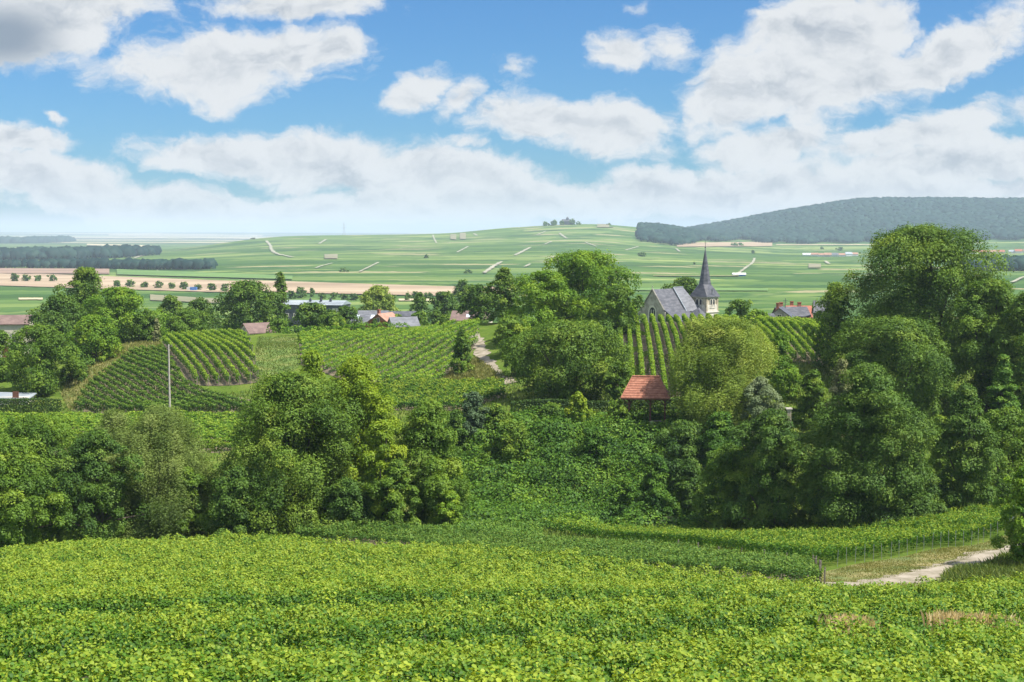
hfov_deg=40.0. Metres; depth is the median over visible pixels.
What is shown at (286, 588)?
vine row
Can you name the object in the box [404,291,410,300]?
bush
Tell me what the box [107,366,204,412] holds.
vine row
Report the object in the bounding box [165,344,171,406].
utility pole
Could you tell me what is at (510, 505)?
undergrowth
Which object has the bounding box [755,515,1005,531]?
vine row
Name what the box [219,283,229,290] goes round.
roadside tree
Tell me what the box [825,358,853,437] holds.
bush
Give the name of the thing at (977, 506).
vine row
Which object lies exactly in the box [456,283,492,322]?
broadleaf tree
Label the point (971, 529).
vine row
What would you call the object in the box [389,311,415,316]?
village house
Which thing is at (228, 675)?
vine row
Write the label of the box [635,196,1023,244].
forest
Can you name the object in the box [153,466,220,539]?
bush
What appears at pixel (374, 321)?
bush
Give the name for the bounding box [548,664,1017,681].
vine row
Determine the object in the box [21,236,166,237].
field
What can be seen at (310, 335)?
vine row
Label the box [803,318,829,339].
vine row
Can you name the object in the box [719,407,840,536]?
broadleaf tree
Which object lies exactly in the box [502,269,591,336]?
ash tree
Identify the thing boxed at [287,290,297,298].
bush
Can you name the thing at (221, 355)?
vine row
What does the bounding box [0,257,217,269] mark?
wood
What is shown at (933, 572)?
dirt track
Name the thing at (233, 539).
vine row
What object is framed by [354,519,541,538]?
vine row
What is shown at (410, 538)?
vine row
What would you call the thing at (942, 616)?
dry grass
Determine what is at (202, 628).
vine row
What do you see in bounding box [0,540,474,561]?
vine row
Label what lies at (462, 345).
broadleaf tree
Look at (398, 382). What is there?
vine row
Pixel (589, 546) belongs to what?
vine row
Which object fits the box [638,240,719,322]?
church
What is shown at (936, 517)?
vine row
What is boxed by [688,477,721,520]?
bush
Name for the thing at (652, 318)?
vine row
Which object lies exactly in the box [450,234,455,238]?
field
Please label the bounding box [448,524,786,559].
vine row
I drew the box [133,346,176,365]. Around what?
vine row
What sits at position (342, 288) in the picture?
field
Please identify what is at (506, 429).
bush
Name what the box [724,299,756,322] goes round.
bush
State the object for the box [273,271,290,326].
poplar tree
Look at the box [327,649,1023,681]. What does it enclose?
vine row
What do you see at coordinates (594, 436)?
bush
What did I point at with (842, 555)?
vine row
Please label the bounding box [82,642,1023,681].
vine row
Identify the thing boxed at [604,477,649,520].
bush
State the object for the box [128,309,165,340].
broadleaf tree
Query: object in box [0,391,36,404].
garden shed
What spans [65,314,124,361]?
broadleaf tree
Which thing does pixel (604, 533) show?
vine row
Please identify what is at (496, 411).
bush
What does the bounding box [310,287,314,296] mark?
bush
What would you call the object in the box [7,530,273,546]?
vine row
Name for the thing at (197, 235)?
field
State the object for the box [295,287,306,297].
bush
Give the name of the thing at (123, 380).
vine row
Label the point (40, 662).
vine row
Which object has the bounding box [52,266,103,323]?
tree
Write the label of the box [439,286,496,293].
field
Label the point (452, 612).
vine row
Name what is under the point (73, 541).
vine row
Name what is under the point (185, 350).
vine row
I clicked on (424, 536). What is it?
vine row
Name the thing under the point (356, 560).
vine row
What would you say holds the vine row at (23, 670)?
on the vineyard soil at (421, 640)
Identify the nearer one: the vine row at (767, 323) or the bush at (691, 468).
the bush at (691, 468)
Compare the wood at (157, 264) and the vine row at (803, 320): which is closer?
the vine row at (803, 320)
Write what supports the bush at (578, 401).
on the ground at (784, 272)
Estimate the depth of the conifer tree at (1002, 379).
168.18 m
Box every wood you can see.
[0,235,75,242]
[0,243,161,259]
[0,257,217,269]
[958,253,1023,270]
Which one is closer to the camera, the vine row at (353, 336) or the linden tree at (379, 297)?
the vine row at (353, 336)
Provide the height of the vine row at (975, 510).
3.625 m
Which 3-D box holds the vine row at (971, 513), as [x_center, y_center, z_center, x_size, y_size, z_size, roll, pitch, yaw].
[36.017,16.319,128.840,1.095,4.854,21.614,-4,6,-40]
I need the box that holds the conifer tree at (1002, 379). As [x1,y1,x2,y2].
[981,354,1023,433]
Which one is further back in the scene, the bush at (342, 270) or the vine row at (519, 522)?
the bush at (342, 270)
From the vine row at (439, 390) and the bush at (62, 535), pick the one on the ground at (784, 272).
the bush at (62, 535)
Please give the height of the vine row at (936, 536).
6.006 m
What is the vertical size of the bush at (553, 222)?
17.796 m
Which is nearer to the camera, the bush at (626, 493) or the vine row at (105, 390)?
the bush at (626, 493)
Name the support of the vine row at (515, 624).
on the vineyard soil at (421, 640)
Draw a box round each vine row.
[0,411,253,419]
[0,413,250,422]
[0,415,252,424]
[0,417,255,427]
[0,418,242,429]
[0,421,249,431]
[0,423,249,435]
[0,426,256,437]
[0,429,235,439]
[0,434,236,443]
[0,441,254,448]
[0,532,290,549]
[0,538,384,555]
[0,539,469,566]
[0,540,410,556]
[0,540,424,559]
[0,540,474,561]
[0,540,491,561]
[0,542,423,560]
[0,543,556,567]
[0,546,580,570]
[0,552,609,572]
[0,552,636,573]
[0,558,685,577]
[0,560,670,576]
[0,562,734,582]
[0,563,778,588]
[0,568,762,587]
[0,569,790,587]
[0,571,1023,597]
[0,574,883,591]
[0,575,1021,608]
[0,575,1023,624]
[0,575,1023,626]
[0,577,1021,607]
[0,579,1023,662]
[0,581,1022,618]
[0,582,1008,619]
[0,590,1023,629]
[0,594,1023,643]
[0,595,1022,659]
[0,596,994,637]
[0,597,1022,658]
[0,601,1023,663]
[0,601,1023,667]
[0,608,1023,681]
[0,620,1023,681]
[0,621,1022,681]
[0,624,1023,681]
[0,626,1023,681]
[1,536,359,556]
[1,544,540,568]
[1,549,594,575]
[1,557,653,573]
[1,561,746,583]
[1,578,1021,618]
[1,595,1023,631]
[1,620,1023,681]
[2,535,109,548]
[2,568,839,590]
[2,572,1023,601]
[3,572,813,589]
[3,596,1008,654]
[4,537,363,554]
[4,544,513,566]
[4,544,516,567]
[5,539,399,556]
[5,544,501,564]
[5,562,716,586]
[6,578,1023,611]
[6,596,1020,654]
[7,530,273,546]
[7,533,304,549]
[7,534,320,550]
[7,540,452,561]
[7,573,1023,600]
[8,547,568,568]
[9,564,699,583]
[10,535,333,548]
[11,531,346,550]
[11,613,1023,680]
[14,553,625,573]
[31,529,230,546]
[32,534,181,548]
[65,409,248,417]
[73,400,84,410]
[76,635,1023,681]
[77,395,101,412]
[80,388,117,410]
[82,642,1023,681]
[84,384,133,411]
[87,377,148,411]
[93,374,162,407]
[98,370,177,407]
[102,368,191,411]
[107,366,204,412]
[112,361,217,411]
[116,357,230,410]
[121,354,244,410]
[124,351,249,407]
[128,347,180,373]
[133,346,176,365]
[139,345,173,362]
[148,345,169,354]
[162,335,199,384]
[166,332,209,385]
[173,332,220,385]
[180,332,230,385]
[186,330,240,384]
[193,330,251,383]
[201,330,259,377]
[210,329,255,364]
[210,647,1022,681]
[218,328,253,351]
[227,328,250,341]
[236,328,248,336]
[281,322,409,333]
[294,525,825,581]
[296,525,820,580]
[297,328,328,342]
[298,329,316,339]
[298,329,337,344]
[298,522,820,576]
[299,327,373,357]
[299,328,349,347]
[299,328,361,351]
[300,326,384,362]
[316,519,820,577]
[319,325,395,356]
[320,326,406,362]
[321,326,421,368]
[327,322,438,371]
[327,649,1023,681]
[333,518,503,538]
[336,318,455,374]
[337,519,543,535]
[337,520,821,572]
[344,319,470,372]
[353,517,541,536]
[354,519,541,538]
[356,519,816,579]
[363,518,541,534]
[367,522,454,532]
[370,318,479,367]
[372,321,479,373]
[376,325,478,381]
[378,520,815,567]
[381,377,432,386]
[382,376,414,385]
[382,377,453,390]
[382,377,473,389]
[382,377,504,393]
[383,376,493,394]
[383,388,504,406]
[385,381,504,395]
[386,329,478,380]
[388,380,503,393]
[389,384,500,398]
[392,385,505,400]
[395,386,504,400]
[396,390,495,407]
[398,336,478,381]
[404,523,816,566]
[411,357,463,379]
[414,391,489,406]
[416,516,534,527]
[416,536,825,584]
[417,650,1023,681]
[419,524,813,562]
[420,517,543,534]
[420,520,541,536]
[424,366,448,379]
[436,394,483,406]
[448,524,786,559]
[451,398,465,407]
[459,518,542,530]
[461,518,542,529]
[473,519,541,528]
[483,526,764,558]
[521,531,741,554]
[540,517,891,553]
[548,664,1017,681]
[552,517,898,551]
[560,535,718,549]
[565,519,907,554]
[579,521,917,552]
[583,669,1023,681]
[596,522,923,545]
[604,537,698,548]
[606,523,933,547]
[618,325,623,390]
[620,522,940,547]
[620,537,678,543]
[627,323,634,378]
[633,316,644,374]
[636,525,948,546]
[643,314,655,375]
[646,524,955,546]
[649,313,667,389]
[657,314,678,392]
[660,523,963,545]
[665,313,681,356]
[673,313,694,381]
[677,526,971,544]
[681,313,707,384]
[687,525,978,540]
[705,313,712,320]
[705,523,983,539]
[729,518,997,533]
[731,534,881,557]
[743,538,873,560]
[755,316,796,358]
[755,319,784,350]
[755,327,771,350]
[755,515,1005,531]
[757,538,865,561]
[758,314,806,359]
[765,315,814,360]
[774,316,824,363]
[775,539,855,560]
[776,514,1003,528]
[782,316,819,345]
[785,522,990,537]
[788,541,847,564]
[791,315,824,339]
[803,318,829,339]
[805,546,837,566]
[806,512,1012,524]
[807,513,1011,527]
[822,511,1012,525]
[891,510,1009,524]
[908,508,1010,524]
[922,507,1009,520]
[929,511,1013,523]
[939,502,1011,514]
[945,503,1007,513]
[951,503,1009,514]
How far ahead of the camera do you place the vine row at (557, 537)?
111.78 m
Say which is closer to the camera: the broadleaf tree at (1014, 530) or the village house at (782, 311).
the broadleaf tree at (1014, 530)
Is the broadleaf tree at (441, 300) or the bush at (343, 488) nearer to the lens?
the bush at (343, 488)
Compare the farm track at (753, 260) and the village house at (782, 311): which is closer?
the village house at (782, 311)
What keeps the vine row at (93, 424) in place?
on the vineyard soil at (192, 448)
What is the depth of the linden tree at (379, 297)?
428.13 m
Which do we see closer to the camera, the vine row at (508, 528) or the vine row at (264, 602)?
the vine row at (264, 602)
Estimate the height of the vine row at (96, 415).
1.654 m
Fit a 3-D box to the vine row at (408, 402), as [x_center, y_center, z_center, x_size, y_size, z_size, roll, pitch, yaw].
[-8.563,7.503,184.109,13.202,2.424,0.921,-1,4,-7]
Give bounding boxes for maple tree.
[310,354,403,523]
[354,407,408,527]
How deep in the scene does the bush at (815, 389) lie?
168.37 m
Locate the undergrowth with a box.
[415,401,792,533]
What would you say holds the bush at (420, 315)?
on the ground at (784, 272)
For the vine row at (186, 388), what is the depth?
210.40 m
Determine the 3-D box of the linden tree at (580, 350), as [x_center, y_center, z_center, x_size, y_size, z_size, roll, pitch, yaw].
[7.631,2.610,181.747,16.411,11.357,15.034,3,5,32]
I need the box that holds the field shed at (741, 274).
[732,273,745,275]
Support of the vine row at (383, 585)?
on the vineyard soil at (421, 640)
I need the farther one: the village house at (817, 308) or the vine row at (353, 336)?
the village house at (817, 308)
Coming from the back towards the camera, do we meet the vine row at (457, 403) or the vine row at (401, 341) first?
the vine row at (401, 341)
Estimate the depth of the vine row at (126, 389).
209.37 m
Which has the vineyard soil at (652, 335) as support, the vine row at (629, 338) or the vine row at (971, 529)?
the vine row at (629, 338)
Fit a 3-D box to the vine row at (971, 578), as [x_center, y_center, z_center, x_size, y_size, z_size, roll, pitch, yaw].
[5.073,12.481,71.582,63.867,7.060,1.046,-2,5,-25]
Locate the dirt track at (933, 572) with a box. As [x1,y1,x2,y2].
[822,544,1017,585]
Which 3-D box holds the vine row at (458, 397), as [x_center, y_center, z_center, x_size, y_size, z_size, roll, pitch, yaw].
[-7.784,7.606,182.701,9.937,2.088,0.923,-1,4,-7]
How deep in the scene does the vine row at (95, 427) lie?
176.89 m
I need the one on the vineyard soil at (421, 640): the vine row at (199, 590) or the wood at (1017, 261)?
the vine row at (199, 590)
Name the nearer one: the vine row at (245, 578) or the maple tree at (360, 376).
the vine row at (245, 578)
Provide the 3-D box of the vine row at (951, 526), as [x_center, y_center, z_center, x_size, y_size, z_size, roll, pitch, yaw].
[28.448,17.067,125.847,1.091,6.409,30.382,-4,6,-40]
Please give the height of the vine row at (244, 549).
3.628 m
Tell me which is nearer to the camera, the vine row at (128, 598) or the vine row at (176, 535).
the vine row at (128, 598)
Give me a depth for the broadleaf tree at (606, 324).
204.72 m
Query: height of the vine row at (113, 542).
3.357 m
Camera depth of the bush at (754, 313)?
261.62 m
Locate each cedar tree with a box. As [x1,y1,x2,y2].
[286,301,346,332]
[319,311,346,329]
[329,305,366,331]
[407,292,431,323]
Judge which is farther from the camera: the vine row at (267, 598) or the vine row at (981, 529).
the vine row at (981, 529)
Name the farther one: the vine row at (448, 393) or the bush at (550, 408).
the vine row at (448, 393)
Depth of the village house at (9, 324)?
253.12 m
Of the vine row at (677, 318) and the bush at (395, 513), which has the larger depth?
the vine row at (677, 318)
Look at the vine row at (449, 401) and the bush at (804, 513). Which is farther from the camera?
the vine row at (449, 401)
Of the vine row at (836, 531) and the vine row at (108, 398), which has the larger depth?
the vine row at (108, 398)
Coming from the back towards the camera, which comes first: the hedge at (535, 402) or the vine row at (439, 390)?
the vine row at (439, 390)
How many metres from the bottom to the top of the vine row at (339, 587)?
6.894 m
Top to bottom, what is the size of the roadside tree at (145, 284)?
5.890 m
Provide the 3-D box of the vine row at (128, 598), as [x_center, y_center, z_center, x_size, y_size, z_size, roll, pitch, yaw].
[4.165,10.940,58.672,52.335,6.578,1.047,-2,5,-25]
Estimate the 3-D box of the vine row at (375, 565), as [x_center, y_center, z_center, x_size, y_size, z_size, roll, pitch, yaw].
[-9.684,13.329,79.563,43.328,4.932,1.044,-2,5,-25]
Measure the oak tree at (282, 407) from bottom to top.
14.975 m
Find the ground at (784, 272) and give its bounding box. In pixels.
[0,224,1023,608]
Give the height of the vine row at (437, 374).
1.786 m
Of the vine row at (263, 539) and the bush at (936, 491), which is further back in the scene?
the bush at (936, 491)
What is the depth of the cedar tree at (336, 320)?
279.63 m
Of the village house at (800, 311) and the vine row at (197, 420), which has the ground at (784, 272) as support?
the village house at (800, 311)
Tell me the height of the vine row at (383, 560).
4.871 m
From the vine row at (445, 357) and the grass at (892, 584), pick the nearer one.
the grass at (892, 584)
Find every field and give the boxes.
[0,268,108,273]
[0,273,235,291]
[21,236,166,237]
[87,244,143,246]
[109,234,262,235]
[117,269,291,278]
[150,294,217,302]
[241,280,438,294]
[324,254,337,257]
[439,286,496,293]
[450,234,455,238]
[460,233,465,238]
[591,287,767,290]
[597,224,608,226]
[653,275,738,275]
[677,242,771,246]
[776,244,872,244]
[809,264,820,267]
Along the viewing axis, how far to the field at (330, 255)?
2050.75 m
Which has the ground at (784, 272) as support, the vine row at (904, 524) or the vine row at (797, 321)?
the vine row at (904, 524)
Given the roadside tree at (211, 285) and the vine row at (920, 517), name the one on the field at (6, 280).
the roadside tree at (211, 285)
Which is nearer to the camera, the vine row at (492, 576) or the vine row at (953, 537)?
the vine row at (492, 576)
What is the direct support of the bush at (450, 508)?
on the ground at (784, 272)
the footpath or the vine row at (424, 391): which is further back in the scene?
the footpath
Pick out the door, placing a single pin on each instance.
(15, 394)
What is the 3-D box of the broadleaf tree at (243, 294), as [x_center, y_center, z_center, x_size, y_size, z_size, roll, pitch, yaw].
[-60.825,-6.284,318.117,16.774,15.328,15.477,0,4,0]
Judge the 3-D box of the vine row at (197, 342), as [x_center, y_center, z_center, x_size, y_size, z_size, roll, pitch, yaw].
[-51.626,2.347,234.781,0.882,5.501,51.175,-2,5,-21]
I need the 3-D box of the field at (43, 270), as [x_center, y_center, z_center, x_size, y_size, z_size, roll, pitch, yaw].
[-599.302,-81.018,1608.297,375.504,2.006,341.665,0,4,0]
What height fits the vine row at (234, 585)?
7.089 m
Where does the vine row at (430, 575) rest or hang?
on the vineyard soil at (421, 640)
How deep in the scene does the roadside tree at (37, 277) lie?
1222.42 m
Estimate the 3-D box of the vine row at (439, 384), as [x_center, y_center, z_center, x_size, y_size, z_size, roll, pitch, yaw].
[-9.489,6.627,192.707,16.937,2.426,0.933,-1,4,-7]
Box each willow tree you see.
[79,407,145,537]
[93,402,231,540]
[663,314,781,437]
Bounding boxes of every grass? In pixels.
[0,353,1023,551]
[443,356,500,382]
[816,611,889,636]
[838,582,926,588]
[918,607,983,639]
[935,549,1023,583]
[956,609,1023,628]
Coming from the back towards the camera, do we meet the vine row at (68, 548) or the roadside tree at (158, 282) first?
the roadside tree at (158, 282)
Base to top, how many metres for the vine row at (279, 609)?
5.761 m
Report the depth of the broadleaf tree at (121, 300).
259.75 m
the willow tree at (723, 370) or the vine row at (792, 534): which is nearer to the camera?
the vine row at (792, 534)
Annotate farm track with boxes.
[266,241,293,256]
[483,261,502,272]
[738,258,755,272]
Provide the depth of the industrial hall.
466.47 m
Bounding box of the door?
[12,391,18,404]
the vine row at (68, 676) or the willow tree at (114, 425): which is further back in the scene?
the willow tree at (114, 425)
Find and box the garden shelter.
[620,375,671,421]
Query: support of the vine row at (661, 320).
on the vineyard soil at (652, 335)
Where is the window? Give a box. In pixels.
[648,305,656,322]
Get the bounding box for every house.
[0,315,32,356]
[240,322,274,334]
[350,310,388,326]
[367,309,394,327]
[386,316,419,328]
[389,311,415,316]
[450,311,491,323]
[562,217,569,224]
[772,302,810,317]
[773,303,794,316]
[786,301,812,318]
[811,300,825,314]
[824,253,831,256]
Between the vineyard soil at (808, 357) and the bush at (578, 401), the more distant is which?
the vineyard soil at (808, 357)
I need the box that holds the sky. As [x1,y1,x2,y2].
[0,0,1023,232]
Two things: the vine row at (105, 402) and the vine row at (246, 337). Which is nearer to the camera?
the vine row at (105, 402)
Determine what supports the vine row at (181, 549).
on the vineyard soil at (421, 640)
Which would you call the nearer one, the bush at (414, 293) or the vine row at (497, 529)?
the vine row at (497, 529)
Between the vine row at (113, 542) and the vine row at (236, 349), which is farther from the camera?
the vine row at (236, 349)
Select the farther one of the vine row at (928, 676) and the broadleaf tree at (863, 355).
the broadleaf tree at (863, 355)
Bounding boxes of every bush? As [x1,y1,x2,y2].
[31,468,91,545]
[56,352,95,381]
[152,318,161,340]
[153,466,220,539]
[198,463,286,538]
[265,318,289,332]
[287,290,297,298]
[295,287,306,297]
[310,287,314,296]
[317,476,376,536]
[318,293,325,298]
[328,292,337,298]
[338,293,347,299]
[339,267,349,271]
[346,293,358,300]
[370,319,376,327]
[377,458,420,529]
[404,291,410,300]
[409,291,417,298]
[411,311,429,325]
[424,292,432,297]
[426,309,444,324]
[431,489,462,529]
[439,314,450,324]
[444,409,469,451]
[461,391,489,440]
[480,402,512,433]
[482,418,534,460]
[532,401,571,425]
[549,220,556,225]
[563,391,595,423]
[569,218,574,224]
[575,425,614,463]
[602,398,632,424]
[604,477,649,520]
[631,298,641,322]
[633,453,684,513]
[634,485,680,525]
[637,251,646,256]
[651,515,676,526]
[654,419,710,481]
[666,458,703,518]
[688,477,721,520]
[693,411,744,487]
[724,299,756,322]
[741,376,784,454]
[742,309,771,324]
[761,331,800,400]
[784,466,844,529]
[792,369,830,428]
[812,437,856,521]
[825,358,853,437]
[873,454,932,526]
[890,467,947,515]
[922,415,953,495]
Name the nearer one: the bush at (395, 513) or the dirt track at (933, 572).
the dirt track at (933, 572)
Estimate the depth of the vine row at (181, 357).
225.30 m
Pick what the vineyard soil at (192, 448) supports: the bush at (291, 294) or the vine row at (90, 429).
the vine row at (90, 429)
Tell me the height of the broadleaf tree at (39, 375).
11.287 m
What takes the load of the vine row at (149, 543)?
on the vineyard soil at (421, 640)
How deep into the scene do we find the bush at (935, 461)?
150.66 m
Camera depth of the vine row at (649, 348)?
204.91 m
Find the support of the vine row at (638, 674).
on the vineyard soil at (421, 640)
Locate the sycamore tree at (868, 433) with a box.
[786,362,941,529]
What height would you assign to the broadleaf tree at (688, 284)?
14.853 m
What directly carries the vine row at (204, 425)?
on the vineyard soil at (192, 448)
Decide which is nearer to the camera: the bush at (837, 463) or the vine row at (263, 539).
the vine row at (263, 539)
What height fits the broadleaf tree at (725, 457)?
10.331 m
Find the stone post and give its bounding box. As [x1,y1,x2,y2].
[785,408,792,426]
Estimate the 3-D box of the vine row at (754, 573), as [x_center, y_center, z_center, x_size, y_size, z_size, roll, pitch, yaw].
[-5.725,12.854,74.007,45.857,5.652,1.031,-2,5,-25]
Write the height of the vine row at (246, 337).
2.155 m
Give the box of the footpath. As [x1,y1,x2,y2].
[471,333,515,383]
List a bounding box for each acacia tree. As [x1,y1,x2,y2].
[827,314,958,426]
[941,278,1023,410]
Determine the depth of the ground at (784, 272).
1711.78 m
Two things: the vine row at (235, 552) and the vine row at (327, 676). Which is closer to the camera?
the vine row at (327, 676)
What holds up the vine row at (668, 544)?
on the ground at (784, 272)
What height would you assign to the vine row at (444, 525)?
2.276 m
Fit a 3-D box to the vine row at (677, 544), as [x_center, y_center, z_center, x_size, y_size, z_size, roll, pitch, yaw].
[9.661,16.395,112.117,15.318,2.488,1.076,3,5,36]
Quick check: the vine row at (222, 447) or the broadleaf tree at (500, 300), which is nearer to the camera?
the vine row at (222, 447)
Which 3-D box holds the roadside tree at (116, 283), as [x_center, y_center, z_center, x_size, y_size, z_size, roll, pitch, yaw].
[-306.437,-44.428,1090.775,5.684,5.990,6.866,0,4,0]
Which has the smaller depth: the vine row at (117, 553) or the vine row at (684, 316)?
the vine row at (117, 553)
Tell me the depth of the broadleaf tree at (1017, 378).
175.82 m
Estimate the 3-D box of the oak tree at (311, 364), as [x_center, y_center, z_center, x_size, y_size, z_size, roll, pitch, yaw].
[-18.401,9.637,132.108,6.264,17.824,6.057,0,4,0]
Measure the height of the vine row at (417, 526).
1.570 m
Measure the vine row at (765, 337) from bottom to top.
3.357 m
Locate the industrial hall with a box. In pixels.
[283,298,351,327]
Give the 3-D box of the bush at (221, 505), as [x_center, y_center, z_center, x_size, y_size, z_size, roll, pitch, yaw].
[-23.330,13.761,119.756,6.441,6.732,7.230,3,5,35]
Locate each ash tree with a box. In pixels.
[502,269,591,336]
[540,248,642,321]
[586,285,645,333]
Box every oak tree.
[193,369,371,538]
[290,349,345,527]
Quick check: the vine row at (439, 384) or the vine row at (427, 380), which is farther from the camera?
the vine row at (427, 380)
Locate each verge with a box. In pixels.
[61,343,157,409]
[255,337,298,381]
[822,536,1009,585]
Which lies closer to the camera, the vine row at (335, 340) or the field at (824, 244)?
the vine row at (335, 340)
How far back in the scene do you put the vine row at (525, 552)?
86.28 m
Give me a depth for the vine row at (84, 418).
182.92 m
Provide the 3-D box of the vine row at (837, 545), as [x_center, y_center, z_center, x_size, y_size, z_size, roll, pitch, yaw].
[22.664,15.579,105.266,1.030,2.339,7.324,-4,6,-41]
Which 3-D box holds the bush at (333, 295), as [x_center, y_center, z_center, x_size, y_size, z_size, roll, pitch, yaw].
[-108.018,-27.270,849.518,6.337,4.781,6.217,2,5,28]
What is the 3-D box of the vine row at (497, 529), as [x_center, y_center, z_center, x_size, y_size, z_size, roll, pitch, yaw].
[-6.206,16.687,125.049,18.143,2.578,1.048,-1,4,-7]
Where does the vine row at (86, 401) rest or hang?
on the vineyard soil at (165, 379)
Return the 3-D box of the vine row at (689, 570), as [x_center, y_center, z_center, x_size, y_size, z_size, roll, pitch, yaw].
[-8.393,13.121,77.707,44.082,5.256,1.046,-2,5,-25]
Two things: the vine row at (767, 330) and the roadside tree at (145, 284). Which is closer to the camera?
the vine row at (767, 330)
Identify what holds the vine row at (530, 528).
on the ground at (784, 272)
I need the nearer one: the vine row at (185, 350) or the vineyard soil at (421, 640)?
the vineyard soil at (421, 640)
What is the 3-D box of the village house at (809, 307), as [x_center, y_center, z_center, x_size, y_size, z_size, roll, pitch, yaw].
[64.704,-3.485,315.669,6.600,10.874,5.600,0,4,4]
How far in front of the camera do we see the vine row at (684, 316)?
239.80 m
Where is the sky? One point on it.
(275, 116)
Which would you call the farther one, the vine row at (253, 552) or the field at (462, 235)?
the field at (462, 235)
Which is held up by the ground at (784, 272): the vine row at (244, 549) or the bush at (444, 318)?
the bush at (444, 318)
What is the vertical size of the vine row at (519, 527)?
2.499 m
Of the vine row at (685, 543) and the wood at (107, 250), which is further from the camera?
the wood at (107, 250)
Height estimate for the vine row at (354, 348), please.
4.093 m
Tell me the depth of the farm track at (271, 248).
2496.64 m
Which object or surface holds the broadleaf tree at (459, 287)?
on the ground at (784, 272)
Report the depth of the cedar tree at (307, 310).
283.61 m
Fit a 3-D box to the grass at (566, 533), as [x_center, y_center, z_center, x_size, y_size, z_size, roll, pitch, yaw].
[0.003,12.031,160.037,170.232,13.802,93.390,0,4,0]
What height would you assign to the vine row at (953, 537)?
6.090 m
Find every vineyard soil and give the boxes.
[7,568,958,679]
[53,417,235,454]
[74,350,249,412]
[163,338,257,385]
[298,325,478,383]
[305,535,814,586]
[381,388,505,410]
[617,322,736,395]
[757,326,828,365]
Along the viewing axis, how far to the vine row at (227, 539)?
106.01 m
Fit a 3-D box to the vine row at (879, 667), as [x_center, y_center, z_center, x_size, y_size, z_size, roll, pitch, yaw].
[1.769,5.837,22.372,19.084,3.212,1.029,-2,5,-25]
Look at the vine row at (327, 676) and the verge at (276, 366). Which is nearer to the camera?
the vine row at (327, 676)
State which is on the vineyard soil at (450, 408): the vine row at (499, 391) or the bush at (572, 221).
the vine row at (499, 391)
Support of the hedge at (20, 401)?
on the ground at (784, 272)
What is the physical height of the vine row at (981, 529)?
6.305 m
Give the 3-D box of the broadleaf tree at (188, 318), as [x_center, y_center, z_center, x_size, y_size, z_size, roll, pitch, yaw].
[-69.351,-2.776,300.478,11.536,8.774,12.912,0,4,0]
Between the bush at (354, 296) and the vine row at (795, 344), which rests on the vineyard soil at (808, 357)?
the vine row at (795, 344)
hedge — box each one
[0,397,61,412]
[510,396,745,416]
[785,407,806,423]
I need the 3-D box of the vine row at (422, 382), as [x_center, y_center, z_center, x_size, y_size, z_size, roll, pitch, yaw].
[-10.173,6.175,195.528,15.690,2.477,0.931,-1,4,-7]
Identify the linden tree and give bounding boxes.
[358,284,400,310]
[496,317,634,402]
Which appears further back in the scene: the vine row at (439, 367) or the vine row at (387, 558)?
the vine row at (439, 367)
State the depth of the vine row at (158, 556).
89.92 m
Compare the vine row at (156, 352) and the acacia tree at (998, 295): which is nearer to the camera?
the acacia tree at (998, 295)
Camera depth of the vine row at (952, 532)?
113.19 m
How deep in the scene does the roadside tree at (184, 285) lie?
1023.56 m
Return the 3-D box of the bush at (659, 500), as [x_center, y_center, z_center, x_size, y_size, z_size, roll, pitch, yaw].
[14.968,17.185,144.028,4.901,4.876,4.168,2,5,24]
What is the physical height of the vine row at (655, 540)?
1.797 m
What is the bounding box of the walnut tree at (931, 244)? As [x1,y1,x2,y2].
[821,221,1014,387]
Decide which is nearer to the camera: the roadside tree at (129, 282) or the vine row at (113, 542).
the vine row at (113, 542)
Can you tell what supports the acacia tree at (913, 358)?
on the ground at (784, 272)
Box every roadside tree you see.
[10,273,19,280]
[21,274,30,280]
[34,275,41,280]
[46,274,57,280]
[113,280,120,285]
[125,279,135,286]
[140,281,148,286]
[153,280,162,287]
[168,282,175,288]
[179,282,187,288]
[194,284,202,289]
[207,283,216,289]
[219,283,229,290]
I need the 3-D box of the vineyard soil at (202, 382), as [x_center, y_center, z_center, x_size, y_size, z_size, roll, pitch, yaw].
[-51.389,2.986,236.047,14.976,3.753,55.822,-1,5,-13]
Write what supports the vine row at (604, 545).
on the vineyard soil at (784, 575)
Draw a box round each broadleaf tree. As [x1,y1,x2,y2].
[0,329,22,381]
[0,413,79,544]
[0,438,84,547]
[1,323,85,396]
[24,293,91,354]
[48,428,160,541]
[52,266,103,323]
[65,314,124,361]
[81,285,171,342]
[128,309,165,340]
[154,294,183,337]
[163,307,213,337]
[186,297,221,332]
[207,279,279,334]
[259,290,287,330]
[366,398,472,528]
[428,290,459,314]
[449,329,474,374]
[451,279,468,309]
[454,284,485,310]
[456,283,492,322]
[474,266,525,321]
[492,314,534,354]
[500,331,548,375]
[585,320,623,359]
[599,360,631,399]
[660,276,697,297]
[689,441,759,530]
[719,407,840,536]
[801,281,866,369]
[826,349,887,423]
[930,381,1009,512]
[977,405,1023,505]
[987,291,1023,417]
[989,466,1023,562]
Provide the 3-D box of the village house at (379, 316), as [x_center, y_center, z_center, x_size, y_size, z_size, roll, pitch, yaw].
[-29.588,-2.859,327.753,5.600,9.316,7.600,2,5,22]
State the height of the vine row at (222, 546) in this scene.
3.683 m
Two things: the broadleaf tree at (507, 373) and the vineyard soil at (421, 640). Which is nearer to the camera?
the vineyard soil at (421, 640)
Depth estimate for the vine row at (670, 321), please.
221.59 m
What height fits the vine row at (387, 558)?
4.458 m

